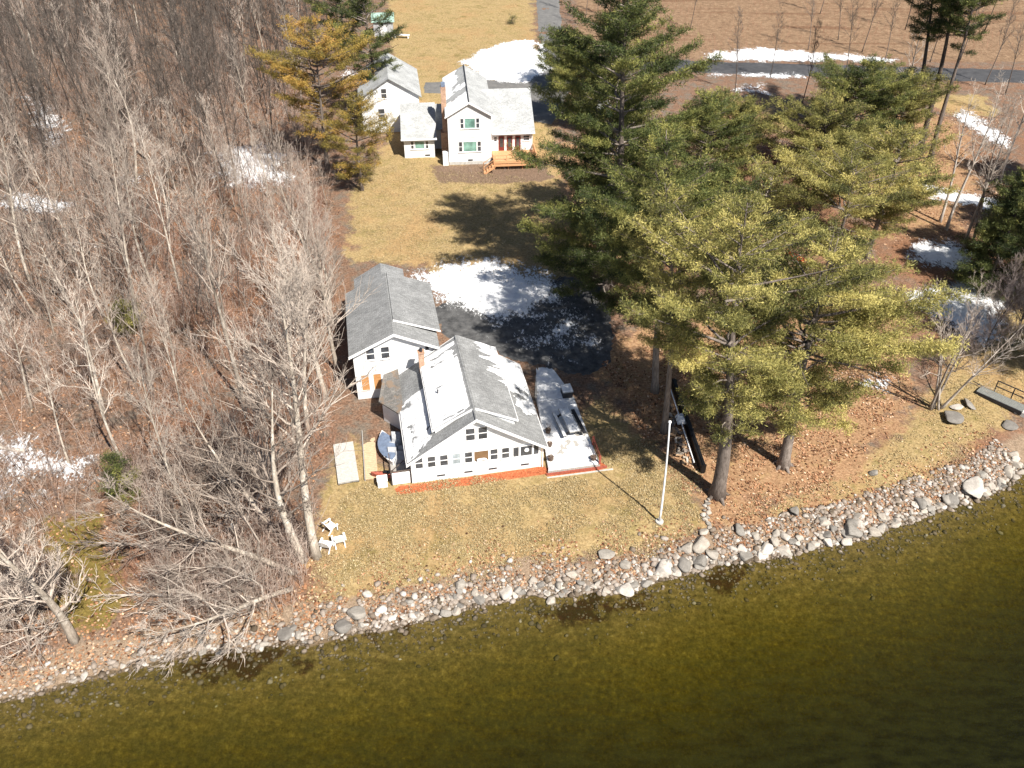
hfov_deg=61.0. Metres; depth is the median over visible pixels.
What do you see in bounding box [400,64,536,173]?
two storey house
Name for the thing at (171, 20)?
bare tree
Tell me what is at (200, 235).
bare tree
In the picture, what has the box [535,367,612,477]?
side deck
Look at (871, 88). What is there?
pine tree
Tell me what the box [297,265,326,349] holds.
bare tree
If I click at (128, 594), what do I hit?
tree
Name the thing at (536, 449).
window
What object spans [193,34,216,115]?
bare tree
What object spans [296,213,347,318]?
bare tree
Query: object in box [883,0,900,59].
bare tree
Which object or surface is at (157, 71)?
bare tree
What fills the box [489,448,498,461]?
window
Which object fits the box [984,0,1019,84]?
bare tree
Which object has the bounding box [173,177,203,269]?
bare tree
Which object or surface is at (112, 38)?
bare tree
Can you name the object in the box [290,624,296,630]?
shore rock
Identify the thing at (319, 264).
bare tree
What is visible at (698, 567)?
shore rock
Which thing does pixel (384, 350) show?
window
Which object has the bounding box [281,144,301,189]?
bare tree
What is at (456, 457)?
window
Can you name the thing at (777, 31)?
bare tree
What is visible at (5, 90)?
bare tree
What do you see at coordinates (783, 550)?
shore rock
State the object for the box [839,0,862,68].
bare tree
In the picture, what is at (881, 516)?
shore rock
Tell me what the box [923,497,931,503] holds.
shore rock
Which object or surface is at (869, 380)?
snow
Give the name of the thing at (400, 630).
lakebed stones
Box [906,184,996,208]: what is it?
snow
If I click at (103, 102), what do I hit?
bare tree
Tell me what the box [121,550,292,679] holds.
bare tree
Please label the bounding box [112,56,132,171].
bare tree
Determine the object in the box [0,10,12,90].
bare tree
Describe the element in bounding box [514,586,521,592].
shore rock
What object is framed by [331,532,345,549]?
garden chair
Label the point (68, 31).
bare tree
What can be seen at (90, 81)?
bare tree
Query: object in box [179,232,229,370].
bare tree
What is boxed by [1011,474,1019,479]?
shore rock
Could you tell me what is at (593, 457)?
flower pot
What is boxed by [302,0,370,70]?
pine tree
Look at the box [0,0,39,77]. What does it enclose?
bare tree
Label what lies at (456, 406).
lake house
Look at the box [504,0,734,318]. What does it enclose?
pine tree
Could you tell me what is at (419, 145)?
window
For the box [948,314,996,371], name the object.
bare shrub
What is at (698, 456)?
dark boat
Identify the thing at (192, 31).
bare tree
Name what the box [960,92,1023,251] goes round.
bare tree
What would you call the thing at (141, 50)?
bare tree
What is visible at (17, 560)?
brush
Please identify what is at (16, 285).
bare tree
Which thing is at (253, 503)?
bare tree
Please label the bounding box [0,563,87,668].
bare shrub
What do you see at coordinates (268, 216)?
bare tree
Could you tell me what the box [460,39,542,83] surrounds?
snow
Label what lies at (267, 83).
bare tree
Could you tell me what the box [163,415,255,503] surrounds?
bare shrub
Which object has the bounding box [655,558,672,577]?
shore rock
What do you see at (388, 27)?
garden shed
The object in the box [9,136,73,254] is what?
bare tree
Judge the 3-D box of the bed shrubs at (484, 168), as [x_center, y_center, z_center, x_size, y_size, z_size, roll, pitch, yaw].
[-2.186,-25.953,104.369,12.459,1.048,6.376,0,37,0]
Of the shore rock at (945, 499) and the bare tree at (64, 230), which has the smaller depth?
the shore rock at (945, 499)
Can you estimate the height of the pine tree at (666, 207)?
21.180 m
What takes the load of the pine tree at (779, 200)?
on the ground at (916, 662)
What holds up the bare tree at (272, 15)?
on the ground at (916, 662)
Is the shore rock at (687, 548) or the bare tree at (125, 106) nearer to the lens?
the shore rock at (687, 548)
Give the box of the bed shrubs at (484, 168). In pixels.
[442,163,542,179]
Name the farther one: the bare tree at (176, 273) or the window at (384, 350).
the bare tree at (176, 273)
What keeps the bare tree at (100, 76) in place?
on the ground at (916, 662)
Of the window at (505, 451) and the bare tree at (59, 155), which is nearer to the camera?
the window at (505, 451)
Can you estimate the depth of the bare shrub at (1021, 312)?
75.01 m
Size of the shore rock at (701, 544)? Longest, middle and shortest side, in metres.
1.344 x 1.051 x 0.636 m
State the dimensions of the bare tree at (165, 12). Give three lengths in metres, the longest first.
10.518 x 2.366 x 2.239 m
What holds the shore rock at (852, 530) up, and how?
on the ground at (916, 662)
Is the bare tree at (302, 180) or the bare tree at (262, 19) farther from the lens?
the bare tree at (262, 19)
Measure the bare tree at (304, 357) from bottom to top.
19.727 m
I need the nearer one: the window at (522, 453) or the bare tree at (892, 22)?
the window at (522, 453)
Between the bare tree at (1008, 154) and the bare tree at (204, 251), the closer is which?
the bare tree at (204, 251)
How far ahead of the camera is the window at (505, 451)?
63.02 m
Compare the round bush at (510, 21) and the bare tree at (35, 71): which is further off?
the round bush at (510, 21)
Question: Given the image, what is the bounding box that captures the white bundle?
[675,413,685,424]
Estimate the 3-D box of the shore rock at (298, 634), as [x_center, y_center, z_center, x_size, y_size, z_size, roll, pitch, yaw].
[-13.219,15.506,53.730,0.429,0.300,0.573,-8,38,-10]
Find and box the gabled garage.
[345,263,440,399]
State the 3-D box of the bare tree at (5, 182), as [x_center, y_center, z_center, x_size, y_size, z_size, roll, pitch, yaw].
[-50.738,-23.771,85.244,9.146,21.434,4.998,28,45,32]
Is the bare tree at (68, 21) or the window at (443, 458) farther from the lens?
the bare tree at (68, 21)
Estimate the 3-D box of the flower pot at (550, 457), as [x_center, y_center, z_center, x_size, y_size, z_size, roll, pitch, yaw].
[2.865,5.298,64.398,0.584,0.947,0.528,-8,38,-11]
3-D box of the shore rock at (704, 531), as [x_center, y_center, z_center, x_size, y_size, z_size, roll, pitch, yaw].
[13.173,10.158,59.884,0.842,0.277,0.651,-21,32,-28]
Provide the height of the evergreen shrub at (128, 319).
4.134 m
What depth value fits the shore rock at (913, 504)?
62.47 m
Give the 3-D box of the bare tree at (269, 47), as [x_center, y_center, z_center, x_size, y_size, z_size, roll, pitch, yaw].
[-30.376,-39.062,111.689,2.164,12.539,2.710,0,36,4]
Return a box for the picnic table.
[552,407,585,437]
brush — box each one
[0,0,346,681]
[97,0,346,599]
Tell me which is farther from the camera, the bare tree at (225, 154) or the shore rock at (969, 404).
the bare tree at (225, 154)
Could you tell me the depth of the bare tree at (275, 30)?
112.01 m
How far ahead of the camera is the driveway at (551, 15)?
128.63 m
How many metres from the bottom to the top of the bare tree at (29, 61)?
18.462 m
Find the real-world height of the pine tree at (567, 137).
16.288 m
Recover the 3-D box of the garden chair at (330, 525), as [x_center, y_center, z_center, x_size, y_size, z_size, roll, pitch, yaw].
[-12.484,9.556,59.148,0.931,1.188,0.959,27,45,31]
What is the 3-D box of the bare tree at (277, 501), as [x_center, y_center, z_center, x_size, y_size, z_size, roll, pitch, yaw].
[-13.691,5.203,51.615,9.225,18.190,7.143,14,39,18]
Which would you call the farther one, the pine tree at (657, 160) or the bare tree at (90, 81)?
the bare tree at (90, 81)
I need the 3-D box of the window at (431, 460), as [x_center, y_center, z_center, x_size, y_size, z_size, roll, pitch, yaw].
[-5.752,5.573,62.173,0.740,1.160,0.120,-7,38,-9]
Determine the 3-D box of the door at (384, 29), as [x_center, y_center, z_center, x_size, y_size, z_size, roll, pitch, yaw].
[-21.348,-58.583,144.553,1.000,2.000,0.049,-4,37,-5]
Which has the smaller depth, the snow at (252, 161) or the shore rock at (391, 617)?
the shore rock at (391, 617)
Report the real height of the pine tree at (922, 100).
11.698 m
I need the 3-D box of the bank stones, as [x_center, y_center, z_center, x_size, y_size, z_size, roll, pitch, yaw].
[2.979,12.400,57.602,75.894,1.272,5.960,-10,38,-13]
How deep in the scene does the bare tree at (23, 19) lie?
131.30 m
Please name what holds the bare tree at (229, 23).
on the ground at (916, 662)
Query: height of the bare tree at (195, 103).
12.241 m
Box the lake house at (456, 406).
[379,335,548,485]
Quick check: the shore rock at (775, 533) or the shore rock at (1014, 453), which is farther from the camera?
the shore rock at (1014, 453)
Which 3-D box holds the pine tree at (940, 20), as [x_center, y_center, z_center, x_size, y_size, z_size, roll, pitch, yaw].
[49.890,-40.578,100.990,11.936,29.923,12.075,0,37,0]
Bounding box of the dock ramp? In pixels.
[973,380,1023,415]
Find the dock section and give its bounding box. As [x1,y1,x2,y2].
[333,441,358,484]
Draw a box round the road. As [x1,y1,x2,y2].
[600,55,1023,82]
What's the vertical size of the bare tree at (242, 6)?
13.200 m
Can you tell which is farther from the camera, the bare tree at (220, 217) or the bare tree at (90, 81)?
the bare tree at (90, 81)
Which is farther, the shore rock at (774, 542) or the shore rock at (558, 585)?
the shore rock at (774, 542)
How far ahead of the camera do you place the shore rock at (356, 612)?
54.54 m
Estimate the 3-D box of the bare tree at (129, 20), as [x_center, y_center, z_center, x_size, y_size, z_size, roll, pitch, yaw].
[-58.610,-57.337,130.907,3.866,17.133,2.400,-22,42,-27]
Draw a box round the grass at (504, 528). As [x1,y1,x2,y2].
[306,0,1023,602]
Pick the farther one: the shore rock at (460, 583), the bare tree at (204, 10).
the bare tree at (204, 10)
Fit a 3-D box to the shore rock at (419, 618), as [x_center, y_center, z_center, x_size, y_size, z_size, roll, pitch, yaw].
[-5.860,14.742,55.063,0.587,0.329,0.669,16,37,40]
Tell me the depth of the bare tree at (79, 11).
103.18 m
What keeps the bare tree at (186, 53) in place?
on the ground at (916, 662)
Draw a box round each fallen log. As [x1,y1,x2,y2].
[0,442,23,452]
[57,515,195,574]
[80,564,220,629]
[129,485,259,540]
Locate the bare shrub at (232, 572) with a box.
[196,531,280,623]
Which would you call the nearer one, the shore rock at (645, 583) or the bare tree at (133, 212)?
the shore rock at (645, 583)
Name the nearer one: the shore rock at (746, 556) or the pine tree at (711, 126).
the shore rock at (746, 556)
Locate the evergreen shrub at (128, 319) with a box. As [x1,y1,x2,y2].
[102,294,145,335]
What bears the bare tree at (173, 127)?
on the ground at (916, 662)
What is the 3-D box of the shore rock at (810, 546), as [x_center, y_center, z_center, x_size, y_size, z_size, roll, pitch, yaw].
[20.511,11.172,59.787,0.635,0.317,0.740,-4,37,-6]
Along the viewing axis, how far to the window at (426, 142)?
106.49 m
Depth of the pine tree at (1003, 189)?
85.22 m
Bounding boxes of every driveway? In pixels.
[423,82,440,92]
[436,276,614,375]
[487,0,567,123]
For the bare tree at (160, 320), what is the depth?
67.54 m
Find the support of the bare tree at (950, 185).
on the ground at (916, 662)
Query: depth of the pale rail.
66.68 m
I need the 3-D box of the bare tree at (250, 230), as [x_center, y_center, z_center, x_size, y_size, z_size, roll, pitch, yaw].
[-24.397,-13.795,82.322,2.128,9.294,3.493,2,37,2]
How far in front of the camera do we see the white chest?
62.50 m
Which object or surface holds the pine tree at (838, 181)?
on the ground at (916, 662)
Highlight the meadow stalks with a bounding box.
[596,0,1023,54]
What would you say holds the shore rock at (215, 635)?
on the ground at (916, 662)
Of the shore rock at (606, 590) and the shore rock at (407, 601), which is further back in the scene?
the shore rock at (606, 590)
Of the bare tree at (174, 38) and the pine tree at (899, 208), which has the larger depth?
the bare tree at (174, 38)
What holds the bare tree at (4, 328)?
on the ground at (916, 662)
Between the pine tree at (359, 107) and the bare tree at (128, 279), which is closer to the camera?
the bare tree at (128, 279)
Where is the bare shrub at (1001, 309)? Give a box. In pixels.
[967,267,1023,352]
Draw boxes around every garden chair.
[318,537,333,553]
[321,518,337,535]
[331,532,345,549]
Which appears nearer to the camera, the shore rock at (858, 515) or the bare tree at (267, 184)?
the shore rock at (858, 515)
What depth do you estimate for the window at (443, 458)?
62.32 m
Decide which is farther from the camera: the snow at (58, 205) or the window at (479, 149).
the window at (479, 149)
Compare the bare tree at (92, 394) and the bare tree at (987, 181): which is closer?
the bare tree at (92, 394)
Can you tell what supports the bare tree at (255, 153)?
on the ground at (916, 662)
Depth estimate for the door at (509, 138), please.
105.96 m
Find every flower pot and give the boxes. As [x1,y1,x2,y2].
[545,425,550,433]
[547,436,553,447]
[547,451,553,461]
[590,450,596,460]
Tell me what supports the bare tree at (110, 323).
on the ground at (916, 662)
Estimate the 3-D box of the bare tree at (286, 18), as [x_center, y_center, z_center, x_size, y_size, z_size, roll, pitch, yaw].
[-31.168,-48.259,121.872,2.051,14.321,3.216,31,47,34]
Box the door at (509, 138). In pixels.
[507,136,511,150]
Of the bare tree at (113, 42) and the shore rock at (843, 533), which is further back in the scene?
the bare tree at (113, 42)
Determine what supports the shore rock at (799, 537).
on the ground at (916, 662)
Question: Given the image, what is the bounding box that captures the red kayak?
[371,470,397,477]
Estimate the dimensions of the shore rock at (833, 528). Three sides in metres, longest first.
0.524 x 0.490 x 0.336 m
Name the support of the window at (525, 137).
in the two storey house at (471, 118)
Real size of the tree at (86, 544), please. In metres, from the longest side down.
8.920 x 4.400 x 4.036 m
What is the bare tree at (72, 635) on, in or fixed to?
on the ground at (916, 662)
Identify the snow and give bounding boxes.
[0,193,72,212]
[0,430,98,508]
[21,93,71,146]
[205,144,300,189]
[407,256,565,328]
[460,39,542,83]
[491,297,613,363]
[534,42,549,71]
[704,47,894,62]
[709,71,805,79]
[730,83,772,95]
[862,374,890,389]
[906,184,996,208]
[906,280,1014,347]
[907,233,969,270]
[954,108,1009,148]
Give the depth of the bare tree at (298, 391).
60.67 m
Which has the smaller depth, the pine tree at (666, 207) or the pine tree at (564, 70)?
the pine tree at (666, 207)
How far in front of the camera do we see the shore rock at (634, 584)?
56.82 m
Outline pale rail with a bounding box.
[671,390,694,464]
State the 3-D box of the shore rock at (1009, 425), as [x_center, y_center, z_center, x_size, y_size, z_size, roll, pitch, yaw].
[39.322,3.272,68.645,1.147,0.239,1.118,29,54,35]
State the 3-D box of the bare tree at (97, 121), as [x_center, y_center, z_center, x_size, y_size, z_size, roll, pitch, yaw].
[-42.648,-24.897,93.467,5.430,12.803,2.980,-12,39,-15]
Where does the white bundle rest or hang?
on the dark boat at (698, 456)
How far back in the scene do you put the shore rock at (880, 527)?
60.95 m
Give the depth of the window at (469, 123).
102.92 m
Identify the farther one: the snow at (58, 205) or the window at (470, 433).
the snow at (58, 205)
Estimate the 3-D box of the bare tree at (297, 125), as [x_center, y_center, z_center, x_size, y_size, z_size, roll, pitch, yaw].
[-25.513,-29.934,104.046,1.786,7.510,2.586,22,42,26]
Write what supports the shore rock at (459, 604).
on the ground at (916, 662)
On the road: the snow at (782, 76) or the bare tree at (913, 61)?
the snow at (782, 76)
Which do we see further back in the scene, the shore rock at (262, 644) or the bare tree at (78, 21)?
the bare tree at (78, 21)
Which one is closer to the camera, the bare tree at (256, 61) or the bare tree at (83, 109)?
the bare tree at (83, 109)
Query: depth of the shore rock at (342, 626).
54.07 m
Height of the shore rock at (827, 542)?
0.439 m
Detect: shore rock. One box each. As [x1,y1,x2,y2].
[80,672,87,680]
[198,649,206,655]
[209,633,216,639]
[260,641,268,646]
[277,626,293,640]
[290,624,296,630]
[295,630,300,639]
[315,626,321,634]
[334,619,352,633]
[346,606,365,619]
[362,590,371,597]
[376,604,386,613]
[388,614,395,620]
[405,599,413,603]
[415,615,424,620]
[430,607,439,613]
[440,609,451,616]
[451,607,460,615]
[455,579,465,588]
[455,588,462,593]
[456,602,463,607]
[471,588,477,596]
[473,595,484,604]
[499,585,512,599]
[512,592,517,598]
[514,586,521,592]
[517,589,525,594]
[529,576,537,583]
[536,581,544,587]
[546,596,555,604]
[555,582,560,589]
[565,571,576,577]
[576,580,584,584]
[585,585,590,590]
[598,549,614,558]
[602,586,610,593]
[619,560,630,568]
[619,582,633,596]
[630,580,638,589]
[640,580,652,587]
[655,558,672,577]
[672,569,681,576]
[677,556,691,572]
[681,542,692,553]
[692,535,709,553]
[693,554,706,566]
[694,564,704,569]
[699,528,708,534]
[705,550,718,559]
[735,523,745,535]
[737,544,746,551]
[739,550,752,560]
[751,532,759,539]
[757,550,768,559]
[760,542,773,554]
[770,538,779,546]
[771,529,779,537]
[776,545,790,554]
[780,532,790,540]
[789,506,798,515]
[795,535,802,540]
[806,542,815,550]
[809,541,819,547]
[818,516,826,520]
[819,519,830,526]
[822,538,832,546]
[823,531,830,537]
[829,525,836,531]
[841,529,853,537]
[841,538,851,545]
[844,522,862,537]
[847,518,857,525]
[853,513,860,518]
[853,517,862,527]
[868,470,877,475]
[868,527,881,536]
[877,524,884,533]
[878,513,885,519]
[891,521,901,527]
[911,501,918,507]
[914,497,926,509]
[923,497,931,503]
[927,505,935,511]
[941,495,950,503]
[944,410,963,423]
[946,493,959,504]
[949,404,963,409]
[962,476,983,498]
[964,398,975,409]
[978,471,986,476]
[988,482,995,489]
[1001,420,1018,429]
[1003,465,1012,477]
[1010,451,1018,456]
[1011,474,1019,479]
[1012,461,1022,467]
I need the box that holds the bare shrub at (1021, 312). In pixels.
[994,257,1023,345]
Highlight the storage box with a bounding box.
[560,383,573,397]
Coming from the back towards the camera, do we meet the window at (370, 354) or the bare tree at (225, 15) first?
the bare tree at (225, 15)
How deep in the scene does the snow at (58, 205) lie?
97.06 m
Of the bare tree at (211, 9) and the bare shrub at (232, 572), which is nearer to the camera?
the bare shrub at (232, 572)
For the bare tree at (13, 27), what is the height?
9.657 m
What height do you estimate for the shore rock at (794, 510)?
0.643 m
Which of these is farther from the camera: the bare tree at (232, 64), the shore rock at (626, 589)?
the bare tree at (232, 64)
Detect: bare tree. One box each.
[0,0,27,118]
[0,0,36,77]
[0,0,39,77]
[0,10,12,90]
[0,13,38,130]
[0,58,28,169]
[0,66,17,143]
[0,66,42,192]
[0,113,54,283]
[0,117,18,231]
[0,119,34,241]
[0,186,63,339]
[0,223,35,317]
[0,289,39,409]
[0,316,9,337]
[0,515,89,645]
[2,0,20,56]
[3,11,47,166]
[4,7,25,62]
[7,185,70,296]
[8,0,73,177]
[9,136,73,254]
[12,0,32,45]
[14,56,57,149]
[18,331,70,463]
[21,32,47,139]
[22,247,106,414]
[24,20,62,118]
[28,0,69,106]
[30,0,91,120]
[33,112,83,218]
[36,1,73,84]
[40,176,86,287]
[41,7,90,109]
[44,269,123,463]
[48,0,74,62]
[48,0,82,98]
[55,0,86,70]
[56,201,104,317]
[63,0,117,134]
[64,62,96,182]
[64,440,298,596]
[65,0,97,84]
[66,121,143,331]
[68,57,138,235]
[72,0,107,88]
[72,48,106,144]
[72,141,175,400]
[73,0,94,60]
[73,245,136,381]
[74,0,142,219]
[76,96,134,196]
[78,26,157,184]
[80,28,119,159]
[87,127,154,284]
[89,0,106,39]
[92,0,130,93]
[94,0,145,158]
[97,6,145,130]
[99,12,126,115]
[103,285,191,492]
[104,169,151,265]
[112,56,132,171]
[113,101,181,297]
[113,344,196,531]
[117,0,140,56]
[117,24,145,105]
[120,113,178,231]
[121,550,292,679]
[124,5,156,119]
[126,0,186,149]
[126,253,186,416]
[132,26,174,163]
[135,0,148,50]
[136,271,178,380]
[137,0,160,62]
[140,98,174,189]
[146,384,288,550]
[147,43,163,141]
[151,1,181,69]
[154,112,176,208]
[154,307,252,472]
[155,93,195,193]
[156,0,204,130]
[157,0,171,28]
[157,0,185,91]
[158,0,186,99]
[158,149,249,410]
[163,0,209,142]
[166,254,187,308]
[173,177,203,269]
[173,214,239,325]
[174,13,225,180]
[175,0,209,96]
[178,45,211,167]
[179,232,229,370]
[181,0,202,51]
[181,1,198,81]
[182,0,232,164]
[184,63,205,157]
[184,214,211,289]
[189,0,218,111]
[190,91,220,198]
[191,221,388,560]
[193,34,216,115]
[202,0,219,66]
[209,0,234,55]
[210,331,359,563]
[213,124,237,204]
[218,204,233,279]
[219,0,246,102]
[220,30,248,121]
[221,35,263,154]
[222,142,243,217]
[225,0,248,84]
[225,29,246,117]
[227,163,256,241]
[233,0,263,80]
[236,0,260,93]
[237,198,268,281]
[241,1,252,45]
[243,209,331,433]
[246,187,301,362]
[247,27,267,113]
[247,55,270,134]
[247,124,267,197]
[249,0,264,71]
[251,242,358,401]
[255,0,268,51]
[256,104,273,162]
[256,170,285,244]
[257,0,306,98]
[258,0,287,109]
[259,58,279,146]
[259,210,313,329]
[260,111,334,330]
[263,30,290,123]
[263,330,331,461]
[265,0,279,52]
[265,99,285,171]
[272,208,345,373]
[276,0,294,56]
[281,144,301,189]
[290,107,303,163]
[291,159,313,216]
[291,179,312,267]
[295,171,319,249]
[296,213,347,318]
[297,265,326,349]
[313,158,329,202]
[728,6,743,89]
[767,2,786,77]
[801,18,825,105]
[804,0,815,49]
[835,0,843,39]
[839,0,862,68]
[862,0,882,51]
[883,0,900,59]
[898,7,936,112]
[938,79,991,222]
[944,68,1007,230]
[960,0,984,59]
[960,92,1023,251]
[967,87,1020,253]
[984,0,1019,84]
[998,82,1023,180]
[1005,10,1023,94]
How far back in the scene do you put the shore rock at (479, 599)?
55.93 m
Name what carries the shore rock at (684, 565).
on the ground at (916, 662)
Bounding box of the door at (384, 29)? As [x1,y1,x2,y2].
[380,25,385,33]
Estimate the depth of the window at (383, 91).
110.45 m
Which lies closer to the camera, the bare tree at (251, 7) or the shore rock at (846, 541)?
the shore rock at (846, 541)
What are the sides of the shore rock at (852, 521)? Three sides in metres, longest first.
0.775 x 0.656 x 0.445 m
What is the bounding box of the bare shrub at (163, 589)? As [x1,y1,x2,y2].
[126,547,194,623]
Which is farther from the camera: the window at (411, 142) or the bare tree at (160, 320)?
the window at (411, 142)
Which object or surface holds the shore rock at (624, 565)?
on the ground at (916, 662)
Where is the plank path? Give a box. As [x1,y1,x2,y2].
[362,431,377,480]
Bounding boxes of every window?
[365,347,375,361]
[378,108,385,119]
[380,88,386,99]
[380,346,390,359]
[410,141,414,149]
[414,141,424,149]
[414,457,423,470]
[425,141,428,148]
[426,455,436,468]
[439,454,448,467]
[451,452,461,465]
[458,141,462,152]
[460,118,463,128]
[463,141,476,152]
[464,118,475,128]
[464,451,473,464]
[465,427,475,442]
[473,449,489,462]
[476,118,479,128]
[477,141,481,151]
[477,426,488,440]
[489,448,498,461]
[501,446,510,459]
[512,446,519,458]
[519,444,532,457]
[523,135,529,140]
[532,444,539,455]
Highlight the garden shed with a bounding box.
[371,12,393,36]
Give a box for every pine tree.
[243,11,376,170]
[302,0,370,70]
[316,88,397,190]
[318,0,408,92]
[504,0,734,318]
[532,23,577,84]
[534,34,627,127]
[546,82,664,206]
[572,114,771,394]
[603,176,743,434]
[613,184,890,506]
[657,85,763,203]
[691,213,976,473]
[697,86,798,193]
[712,148,833,267]
[755,140,809,167]
[757,81,893,215]
[770,130,938,267]
[802,50,928,163]
[841,120,963,259]
[856,64,961,144]
[902,0,959,147]
[915,0,987,154]
[927,0,1007,160]
[976,166,1023,262]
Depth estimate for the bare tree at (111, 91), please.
85.83 m
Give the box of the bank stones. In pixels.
[0,438,1023,701]
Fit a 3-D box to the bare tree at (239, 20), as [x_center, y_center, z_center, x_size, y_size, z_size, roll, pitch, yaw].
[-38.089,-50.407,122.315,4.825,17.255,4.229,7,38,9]
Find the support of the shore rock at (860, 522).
on the ground at (916, 662)
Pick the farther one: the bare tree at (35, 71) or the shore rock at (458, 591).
the bare tree at (35, 71)
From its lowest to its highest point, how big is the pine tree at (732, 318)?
23.614 m
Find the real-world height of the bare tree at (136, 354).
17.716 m
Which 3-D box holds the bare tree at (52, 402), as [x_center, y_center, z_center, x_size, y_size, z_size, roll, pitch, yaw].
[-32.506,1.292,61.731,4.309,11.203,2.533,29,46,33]
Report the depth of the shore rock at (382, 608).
54.85 m
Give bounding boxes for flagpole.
[655,420,671,524]
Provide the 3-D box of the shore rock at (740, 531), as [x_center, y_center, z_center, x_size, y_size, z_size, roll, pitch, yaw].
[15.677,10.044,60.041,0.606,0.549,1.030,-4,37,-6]
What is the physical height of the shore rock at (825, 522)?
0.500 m
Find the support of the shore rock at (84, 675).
on the ground at (916, 662)
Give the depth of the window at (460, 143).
104.49 m
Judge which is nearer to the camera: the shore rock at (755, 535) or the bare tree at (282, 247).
the shore rock at (755, 535)
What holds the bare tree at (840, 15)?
on the ground at (916, 662)
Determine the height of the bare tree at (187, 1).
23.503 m
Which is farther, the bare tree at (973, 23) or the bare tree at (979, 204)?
the bare tree at (973, 23)
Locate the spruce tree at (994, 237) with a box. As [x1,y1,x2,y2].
[946,176,1023,301]
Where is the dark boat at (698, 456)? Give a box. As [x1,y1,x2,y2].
[671,378,706,473]
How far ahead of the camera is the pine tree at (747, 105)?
91.98 m
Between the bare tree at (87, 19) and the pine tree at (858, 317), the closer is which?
the pine tree at (858, 317)
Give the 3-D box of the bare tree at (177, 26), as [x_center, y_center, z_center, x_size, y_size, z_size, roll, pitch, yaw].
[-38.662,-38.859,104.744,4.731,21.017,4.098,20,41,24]
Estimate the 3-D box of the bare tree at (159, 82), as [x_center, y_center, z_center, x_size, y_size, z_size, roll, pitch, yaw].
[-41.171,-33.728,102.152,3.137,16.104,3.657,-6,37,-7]
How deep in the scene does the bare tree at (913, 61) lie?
109.81 m
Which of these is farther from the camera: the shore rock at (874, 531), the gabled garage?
the gabled garage
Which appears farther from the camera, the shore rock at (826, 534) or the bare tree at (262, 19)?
the bare tree at (262, 19)
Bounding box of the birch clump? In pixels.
[909,269,1023,410]
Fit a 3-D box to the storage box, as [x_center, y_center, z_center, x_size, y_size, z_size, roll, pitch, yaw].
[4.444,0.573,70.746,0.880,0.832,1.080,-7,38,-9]
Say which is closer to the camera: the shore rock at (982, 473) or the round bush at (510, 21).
the shore rock at (982, 473)
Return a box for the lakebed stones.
[0,468,1023,767]
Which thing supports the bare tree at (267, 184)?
on the ground at (916, 662)
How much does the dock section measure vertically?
0.290 m
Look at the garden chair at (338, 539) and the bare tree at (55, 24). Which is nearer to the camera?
the garden chair at (338, 539)
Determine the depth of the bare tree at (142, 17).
135.12 m
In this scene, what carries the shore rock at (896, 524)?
on the ground at (916, 662)
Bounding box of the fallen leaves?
[0,58,1014,691]
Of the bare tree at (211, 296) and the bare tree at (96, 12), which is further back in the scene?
the bare tree at (96, 12)
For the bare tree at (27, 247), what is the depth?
71.97 m
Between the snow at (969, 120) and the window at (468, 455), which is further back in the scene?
the snow at (969, 120)
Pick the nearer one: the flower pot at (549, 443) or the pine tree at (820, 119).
the flower pot at (549, 443)
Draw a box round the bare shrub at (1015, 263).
[983,250,1023,320]
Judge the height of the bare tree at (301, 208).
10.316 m
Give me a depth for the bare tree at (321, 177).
95.24 m
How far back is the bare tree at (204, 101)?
94.41 m
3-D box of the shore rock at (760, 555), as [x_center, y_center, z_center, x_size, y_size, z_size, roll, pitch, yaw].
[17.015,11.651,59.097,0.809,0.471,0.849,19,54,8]
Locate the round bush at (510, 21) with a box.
[506,12,516,24]
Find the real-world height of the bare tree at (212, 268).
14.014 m
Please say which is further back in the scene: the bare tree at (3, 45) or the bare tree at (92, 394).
the bare tree at (3, 45)
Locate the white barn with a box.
[358,54,421,131]
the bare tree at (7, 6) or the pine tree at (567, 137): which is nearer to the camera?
the pine tree at (567, 137)
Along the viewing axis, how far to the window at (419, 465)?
62.12 m
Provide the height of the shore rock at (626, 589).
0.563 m
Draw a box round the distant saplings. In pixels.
[0,0,338,326]
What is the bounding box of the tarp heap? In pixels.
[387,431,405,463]
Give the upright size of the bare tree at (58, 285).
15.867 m
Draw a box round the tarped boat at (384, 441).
[378,430,396,464]
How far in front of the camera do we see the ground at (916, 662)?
59.54 m
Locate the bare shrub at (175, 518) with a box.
[130,487,229,559]
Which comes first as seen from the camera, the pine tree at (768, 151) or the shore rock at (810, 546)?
the shore rock at (810, 546)
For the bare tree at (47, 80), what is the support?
on the ground at (916, 662)
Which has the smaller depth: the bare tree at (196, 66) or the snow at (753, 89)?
the bare tree at (196, 66)
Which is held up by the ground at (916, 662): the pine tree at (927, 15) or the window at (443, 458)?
the pine tree at (927, 15)
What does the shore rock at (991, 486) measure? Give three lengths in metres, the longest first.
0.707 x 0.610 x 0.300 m
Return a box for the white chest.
[376,474,387,487]
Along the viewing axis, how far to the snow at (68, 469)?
64.36 m
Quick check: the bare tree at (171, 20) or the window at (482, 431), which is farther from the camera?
the bare tree at (171, 20)
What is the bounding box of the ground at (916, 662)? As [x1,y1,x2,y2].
[0,0,1023,767]
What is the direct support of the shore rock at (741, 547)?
on the ground at (916, 662)
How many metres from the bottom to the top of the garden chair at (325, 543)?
1.188 m
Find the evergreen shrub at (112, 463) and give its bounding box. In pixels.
[96,448,144,505]
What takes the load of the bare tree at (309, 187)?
on the ground at (916, 662)
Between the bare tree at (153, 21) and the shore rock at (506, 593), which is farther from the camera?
the bare tree at (153, 21)
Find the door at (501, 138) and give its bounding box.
[499,136,503,150]
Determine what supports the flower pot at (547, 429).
on the side deck
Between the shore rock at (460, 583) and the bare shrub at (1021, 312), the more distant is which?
the bare shrub at (1021, 312)
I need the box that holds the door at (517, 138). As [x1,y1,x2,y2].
[515,135,520,149]

